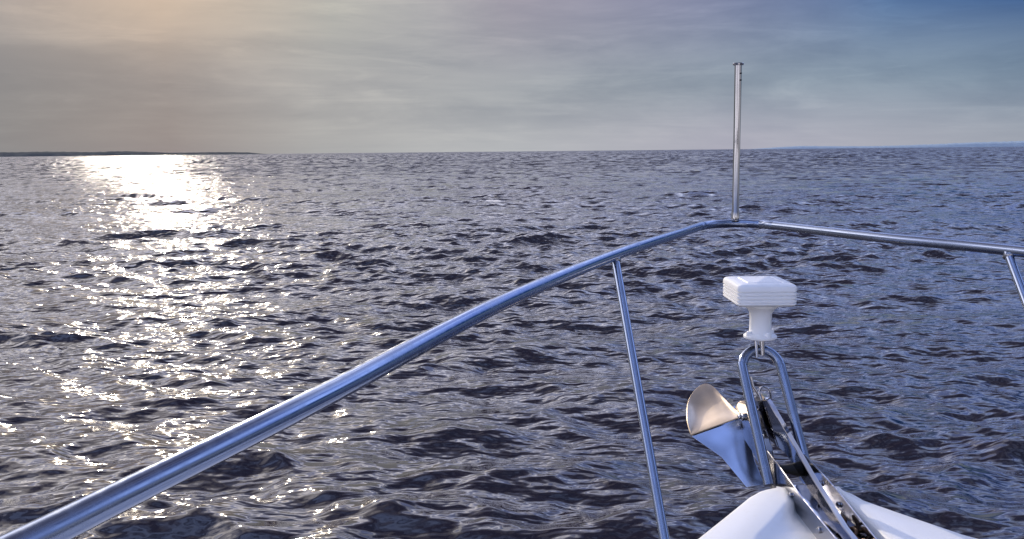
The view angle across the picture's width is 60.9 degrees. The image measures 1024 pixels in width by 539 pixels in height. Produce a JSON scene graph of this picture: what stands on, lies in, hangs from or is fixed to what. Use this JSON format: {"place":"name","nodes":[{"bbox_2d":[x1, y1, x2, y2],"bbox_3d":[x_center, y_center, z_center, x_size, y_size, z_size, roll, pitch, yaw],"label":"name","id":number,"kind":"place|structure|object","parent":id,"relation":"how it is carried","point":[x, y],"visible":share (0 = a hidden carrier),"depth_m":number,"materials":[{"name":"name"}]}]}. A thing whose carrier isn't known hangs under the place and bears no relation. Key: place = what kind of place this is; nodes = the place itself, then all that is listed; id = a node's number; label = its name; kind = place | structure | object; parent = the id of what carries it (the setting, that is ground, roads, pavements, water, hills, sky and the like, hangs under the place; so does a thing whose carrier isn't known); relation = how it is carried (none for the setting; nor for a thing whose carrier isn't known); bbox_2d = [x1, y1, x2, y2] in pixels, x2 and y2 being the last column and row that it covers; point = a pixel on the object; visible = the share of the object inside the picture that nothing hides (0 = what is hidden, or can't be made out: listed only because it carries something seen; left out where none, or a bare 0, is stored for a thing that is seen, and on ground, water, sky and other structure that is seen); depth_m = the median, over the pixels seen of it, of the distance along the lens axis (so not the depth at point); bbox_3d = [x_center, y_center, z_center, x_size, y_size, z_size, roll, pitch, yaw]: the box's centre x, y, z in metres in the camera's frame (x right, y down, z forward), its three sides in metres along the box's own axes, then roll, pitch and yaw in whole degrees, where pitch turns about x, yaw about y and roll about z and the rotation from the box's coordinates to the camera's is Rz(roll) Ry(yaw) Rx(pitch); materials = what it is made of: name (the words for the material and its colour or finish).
{"place":"outdoors","nodes":[
{"label":"outdoors","id":0,"kind":"place"},
{"bbox_2d":[0,151,259,156],"bbox_3d":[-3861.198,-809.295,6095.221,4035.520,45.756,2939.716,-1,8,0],"label":"shore","id":1,"kind":"structure","parent":0,"point":[47,153],"depth_m":6387.72,"materials":[{"name":"grey"}]},
{"bbox_2d":[0,147,1023,538],"bbox_3d":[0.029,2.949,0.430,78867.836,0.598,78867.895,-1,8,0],"label":"water","id":2,"kind":"structure","parent":0,"point":[154,309],"depth_m":14.14,"materials":[{"name":"blue liquid"}]},
{"bbox_2d":[0,62,1023,538],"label":"motor boat","id":3,"kind":"object","parent":2,"relation":"on","point":[784,508],"visible":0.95,"depth_m":2.24,"materials":[{"name":"silver metal"}]},
{"bbox_2d":[686,377,857,538],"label":"anchor","id":4,"kind":"object","parent":3,"relation":"attached to","point":[718,424],"visible":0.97,"depth_m":2.95,"materials":[{"name":"metal"}]},
{"bbox_2d":[841,515,864,538],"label":"anchor chain","id":5,"kind":"object","parent":3,"relation":"on","point":[853,528],"visible":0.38,"depth_m":2.25,"materials":[{"name":"metal"}]},
{"bbox_2d":[0,0,1023,153],"label":"sky","id":6,"kind":"structure","parent":0,"point":[165,76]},
{"bbox_2d":[759,141,1023,148],"bbox_3d":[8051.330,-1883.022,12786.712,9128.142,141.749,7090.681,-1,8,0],"label":"distant hills","id":7,"kind":"structure","parent":0,"point":[1000,144],"depth_m":12756.93,"materials":[{"name":"grey"}]}
]}

